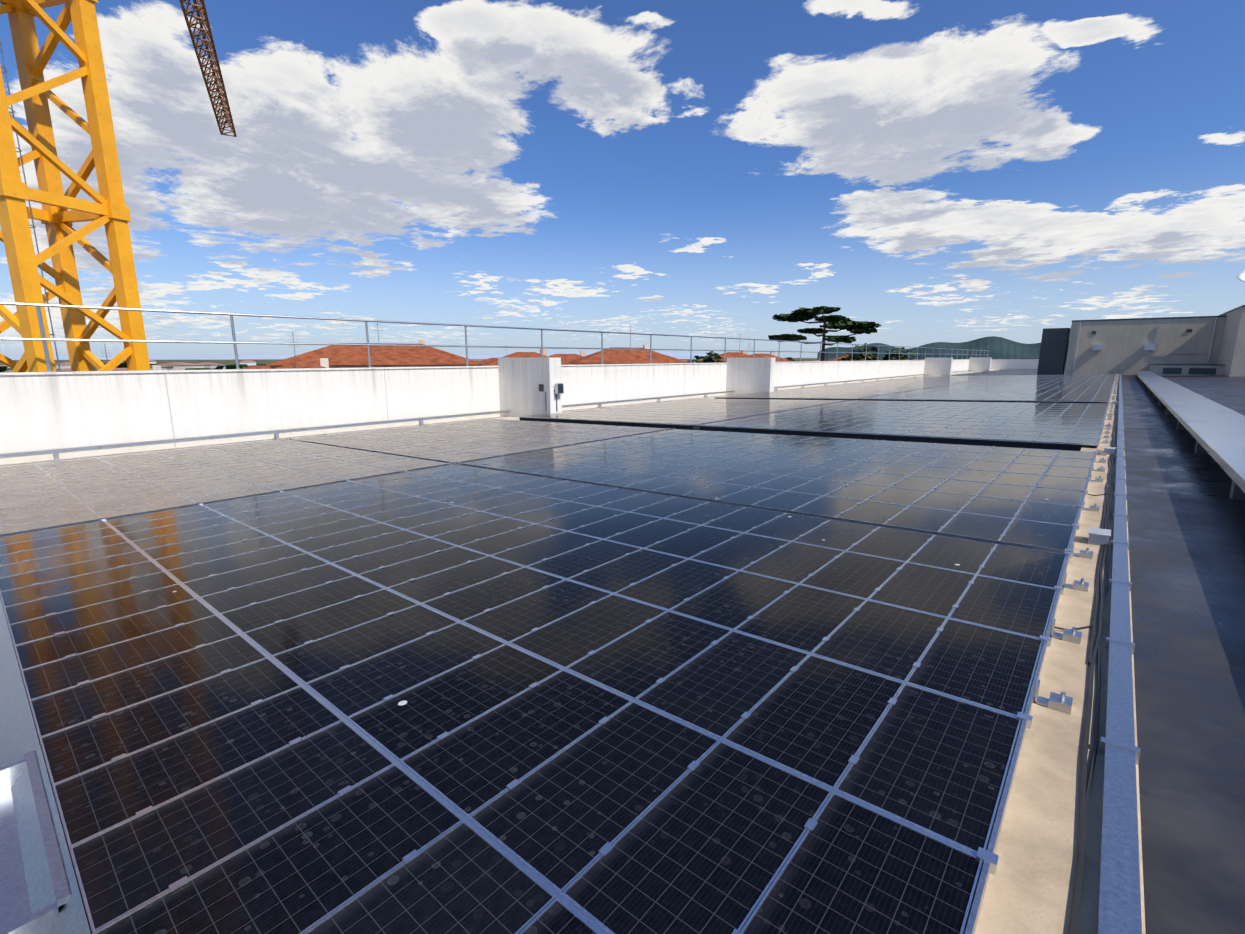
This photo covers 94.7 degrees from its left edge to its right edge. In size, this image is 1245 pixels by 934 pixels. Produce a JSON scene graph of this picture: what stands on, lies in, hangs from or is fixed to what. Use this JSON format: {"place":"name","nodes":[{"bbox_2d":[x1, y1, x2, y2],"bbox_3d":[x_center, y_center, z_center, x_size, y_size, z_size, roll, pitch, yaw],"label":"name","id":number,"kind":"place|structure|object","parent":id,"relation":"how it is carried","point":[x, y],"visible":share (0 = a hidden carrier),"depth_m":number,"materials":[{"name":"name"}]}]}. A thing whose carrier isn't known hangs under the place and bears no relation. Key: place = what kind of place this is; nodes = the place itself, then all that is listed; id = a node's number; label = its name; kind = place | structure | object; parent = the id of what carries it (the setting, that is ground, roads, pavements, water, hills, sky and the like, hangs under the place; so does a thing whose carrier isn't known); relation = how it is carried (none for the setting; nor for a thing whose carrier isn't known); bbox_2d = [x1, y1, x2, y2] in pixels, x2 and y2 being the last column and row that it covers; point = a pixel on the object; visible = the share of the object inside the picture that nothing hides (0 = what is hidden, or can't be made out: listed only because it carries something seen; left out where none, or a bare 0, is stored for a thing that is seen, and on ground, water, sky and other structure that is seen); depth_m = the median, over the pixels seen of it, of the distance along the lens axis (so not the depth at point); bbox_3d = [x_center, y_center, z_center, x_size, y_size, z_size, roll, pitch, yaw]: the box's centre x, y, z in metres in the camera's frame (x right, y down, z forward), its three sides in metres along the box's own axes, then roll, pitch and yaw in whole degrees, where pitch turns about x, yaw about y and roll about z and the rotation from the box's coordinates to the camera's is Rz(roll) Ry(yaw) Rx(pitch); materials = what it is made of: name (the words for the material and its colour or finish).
{"place":"outdoors","nodes":[
{"label":"outdoors","id":0,"kind":"place"},
{"bbox_2d":[0,0,149,371],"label":"crane mast","id":1,"kind":"object","parent":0,"point":[109,210],"visible":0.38,"depth_m":20.17,"materials":[{"name":"yellow metal"}]},
{"bbox_2d":[0,40,61,371],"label":"crane ladder","id":2,"kind":"object","parent":1,"relation":"attached to","point":[20,151],"visible":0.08,"depth_m":19.39,"materials":[{"name":"metal"}]},
{"bbox_2d":[179,0,236,136],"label":"crane jib","id":3,"kind":"object","parent":1,"relation":"attached to","point":[199,9],"visible":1,"depth_m":55.86,"materials":[{"name":"metal"}]},
{"bbox_2d":[6,352,718,359],"bbox_3d":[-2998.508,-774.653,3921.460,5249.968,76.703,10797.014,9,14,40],"label":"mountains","id":4,"kind":"structure","parent":0,"point":[232,357],"depth_m":4466.91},
{"bbox_2d":[0,358,816,369],"bbox_3d":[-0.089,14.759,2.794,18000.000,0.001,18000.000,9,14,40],"label":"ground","id":5,"kind":"structure","parent":0,"point":[257,361],"depth_m":2001.21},
{"bbox_2d":[0,361,266,371],"bbox_3d":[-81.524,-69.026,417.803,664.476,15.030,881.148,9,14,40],"label":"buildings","id":6,"kind":"structure","parent":5,"relation":"on","point":[121,365],"depth_m":439.10,"materials":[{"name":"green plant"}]},
{"bbox_2d":[55,361,478,371],"bbox_3d":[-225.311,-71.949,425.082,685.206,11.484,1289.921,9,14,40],"label":"town","id":7,"kind":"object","parent":5,"relation":"on","point":[154,362],"depth_m":447.82},
{"bbox_2d":[7,361,695,369],"bbox_3d":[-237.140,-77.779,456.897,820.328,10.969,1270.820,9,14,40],"label":"town","id":8,"kind":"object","parent":5,"relation":"on","point":[181,367],"depth_m":288.00},
{"bbox_2d":[0,359,818,372],"bbox_3d":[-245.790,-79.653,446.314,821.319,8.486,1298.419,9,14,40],"label":"town roofs","id":9,"kind":"structure","parent":8,"relation":"on","point":[171,364],"depth_m":365.14,"materials":[{"name":"tile"}]},
{"bbox_2d":[152,345,775,369],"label":"houses","id":10,"kind":"structure","parent":5,"relation":"on","point":[324,362],"depth_m":66.38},
{"bbox_2d":[0,359,1066,463],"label":"parapet","id":11,"kind":"structure","parent":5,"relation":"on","point":[47,411],"depth_m":22.89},
{"bbox_2d":[0,359,969,374],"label":"parapet coping","id":12,"kind":"object","parent":11,"relation":"on","point":[92,372],"visible":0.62,"depth_m":22.48,"materials":[{"name":"white concrete"}]},
{"bbox_2d":[0,302,987,371],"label":"guard rail","id":13,"kind":"object","parent":12,"relation":"on","point":[43,339],"visible":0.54,"depth_m":24.45,"materials":[{"name":"silver metal"}]},
{"bbox_2d":[164,360,962,447],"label":"parapet joints","id":14,"kind":"object","parent":11,"relation":"attached to","point":[386,397],"visible":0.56,"depth_m":20.29,"materials":[{"name":"grey"}]},
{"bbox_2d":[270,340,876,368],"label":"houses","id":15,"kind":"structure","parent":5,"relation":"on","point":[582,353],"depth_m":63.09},
{"bbox_2d":[94,343,870,370],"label":"tiled roofs","id":16,"kind":"structure","parent":15,"relation":"on","point":[358,355],"depth_m":65.39,"materials":[{"name":"tile"}]},
{"bbox_2d":[104,322,743,368],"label":"aerials","id":17,"kind":"object","parent":16,"relation":"on","point":[630,330],"visible":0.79,"depth_m":65.26,"materials":[{"name":"grey metal"}]},
{"bbox_2d":[687,351,722,362],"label":"tree","id":18,"kind":"object","parent":5,"relation":"on","point":[707,358],"visible":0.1,"depth_m":71.11,"materials":[{"name":"green plant"}]},
{"bbox_2d":[768,306,880,360],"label":"pine","id":19,"kind":"object","parent":5,"relation":"on","point":[836,321],"depth_m":93.04,"materials":[{"name":"green plant"}]},
{"bbox_2d":[837,343,879,360],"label":"tree","id":20,"kind":"object","parent":5,"relation":"on","point":[859,356],"visible":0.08,"depth_m":103.82,"materials":[{"name":"green plant"}]},
{"bbox_2d":[882,347,915,359],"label":"tree","id":21,"kind":"object","parent":5,"relation":"on","point":[896,357],"visible":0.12,"depth_m":109.32,"materials":[{"name":"green plant"}]},
{"bbox_2d":[0,369,1244,933],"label":"roof membrane","id":22,"kind":"object","parent":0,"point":[1186,525],"visible":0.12,"depth_m":4.40,"materials":[{"name":"grey"}]},
{"bbox_2d":[0,370,972,461],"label":"parapet tray","id":23,"kind":"object","parent":22,"relation":"on","point":[54,452],"visible":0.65,"depth_m":22.32,"materials":[{"name":"silver metal"}]},
{"bbox_2d":[0,370,993,466],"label":"conduit pipe","id":24,"kind":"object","parent":22,"relation":"on","point":[166,449],"depth_m":23.23,"materials":[{"name":"grey metal"}]},
{"bbox_2d":[0,374,1112,933],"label":"solar panel frames","id":25,"kind":"structure","parent":22,"relation":"on","point":[542,882],"depth_m":5.11,"materials":[{"name":"silver metal"}]},
{"bbox_2d":[0,598,90,933],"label":"pv deflector","id":26,"kind":"object","parent":25,"relation":"attached to","point":[39,892],"visible":1,"depth_m":2.77,"materials":[{"name":"silver metal"}]},
{"bbox_2d":[0,419,664,533],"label":"dusty pv glass","id":27,"kind":"object","parent":25,"relation":"in","point":[121,485],"visible":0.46,"depth_m":13.67,"materials":[{"name":"grey glass"}]},
{"bbox_2d":[0,374,1115,933],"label":"solar panels","id":28,"kind":"object","parent":25,"relation":"in","point":[706,844],"visible":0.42,"depth_m":3.84,"materials":[{"name":"black glass"}]},
{"bbox_2d":[0,374,1115,933],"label":"panel clamps","id":29,"kind":"object","parent":25,"relation":"attached to","point":[982,856],"visible":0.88,"depth_m":5.22,"materials":[{"name":"silver metal"}]},
{"bbox_2d":[965,380,1114,933],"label":"mounting rail","id":30,"kind":"object","parent":25,"relation":"attached to","point":[971,926],"visible":0.33,"depth_m":2.88,"materials":[{"name":"silver metal"}]},
{"bbox_2d":[498,357,991,417],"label":"fin walls","id":31,"kind":"structure","parent":22,"relation":"on","point":[520,381],"depth_m":30.18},
{"bbox_2d":[539,384,543,391],"bbox_3d":[-4.025,-3.918,28.416,0.300,0.350,0.060,9,14,40],"label":"socket box","id":32,"kind":"object","parent":31,"relation":"attached to","point":[541,387],"visible":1,"depth_m":28.36,"materials":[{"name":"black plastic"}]},
{"bbox_2d":[554,383,563,393],"bbox_3d":[-3.151,-3.872,28.308,0.280,0.500,0.400,9,14,40],"label":"flood light","id":33,"kind":"object","parent":31,"relation":"attached to","point":[556,388],"visible":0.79,"depth_m":28.15,"materials":[{"name":"grey metal"}]},
{"bbox_2d":[558,384,562,392],"bbox_3d":[-3.043,-3.854,28.218,0.001,0.440,0.340,9,14,40],"label":"floodlight glass","id":34,"kind":"object","parent":33,"relation":"attached to","point":[560,388],"visible":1,"depth_m":28.21,"materials":[{"name":"black glass"}]},
{"bbox_2d":[520,398,1106,450],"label":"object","id":35,"kind":"object","parent":22,"relation":"on","point":[1069,447],"depth_m":18.34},
{"bbox_2d":[964,374,1145,933],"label":"kerb","id":36,"kind":"structure","parent":22,"relation":"on","point":[1030,887],"depth_m":2.88,"materials":[{"name":"concrete"}]},
{"bbox_2d":[1034,376,1117,714],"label":"brackets","id":37,"kind":"object","parent":36,"relation":"on","point":[1054,702],"visible":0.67,"depth_m":4.42,"materials":[{"name":"silver metal"}]},
{"bbox_2d":[1060,374,1117,699],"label":"bracket bolts","id":38,"kind":"object","parent":37,"relation":"attached to","point":[1062,695],"visible":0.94,"depth_m":5.32,"materials":[{"name":"silver metal"}]},
{"bbox_2d":[1055,375,1118,933],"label":"roof cables","id":39,"kind":"object","parent":36,"relation":"on","point":[1085,785],"visible":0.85,"depth_m":3.46,"materials":[{"name":"black plastic"}]},
{"bbox_2d":[1088,382,1118,545],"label":"junction boxes","id":40,"kind":"object","parent":36,"relation":"on","point":[1099,536],"visible":0.94,"depth_m":6.61,"materials":[{"name":"grey plastic"}]},
{"bbox_2d":[1096,374,1141,933],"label":"cable tray","id":41,"kind":"object","parent":36,"relation":"on","point":[1119,904],"visible":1,"depth_m":2.98,"materials":[{"name":"silver metal"}]},
{"bbox_2d":[1065,307,1244,376],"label":"wall","id":42,"kind":"structure","parent":22,"relation":"on","point":[1123,351],"depth_m":71.97,"materials":[{"name":"grey concrete"}]},
{"bbox_2d":[1037,325,1216,374],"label":"wall openings","id":43,"kind":"object","parent":42,"relation":"attached to","point":[1053,351],"visible":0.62,"depth_m":79.67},
{"bbox_2d":[1072,317,1216,373],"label":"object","id":44,"kind":"object","parent":42,"relation":"attached to","point":[1146,347],"visible":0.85,"depth_m":72.51,"materials":[{"name":"grey metal"}]},
{"bbox_2d":[1072,305,1244,365],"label":"coping","id":45,"kind":"object","parent":42,"relation":"on","point":[1220,315],"visible":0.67,"depth_m":70.12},
{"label":"dish pole","id":46,"kind":"object","parent":42,"relation":"on","visible":0},
{"bbox_2d":[1237,270,1244,281],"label":"satellite dish","id":47,"kind":"object","parent":46,"relation":"attached to","point":[1241,276],"visible":1,"depth_m":64.23,"materials":[{"name":"white paint"}]},
{"bbox_2d":[1136,375,1244,499],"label":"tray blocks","id":48,"kind":"structure","parent":22,"relation":"on","point":[1237,492],"depth_m":13.70,"materials":[{"name":"grey concrete"}]},
{"bbox_2d":[1135,371,1244,492],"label":"cable tray","id":49,"kind":"object","parent":48,"relation":"on","point":[1216,430],"visible":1,"depth_m":14.61,"materials":[{"name":"silver metal"}]},
{"bbox_2d":[0,0,1244,357],"label":"sky","id":50,"kind":"structure","parent":0,"point":[925,171],"materials":[{"name":"blue"}]},
{"bbox_2d":[817,336,1068,360],"bbox_3d":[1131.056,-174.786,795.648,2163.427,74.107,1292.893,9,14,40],"label":"hills","id":51,"kind":"structure","parent":0,"point":[995,347],"depth_m":1110.88,"materials":[{"name":"green plant"}]}
]}

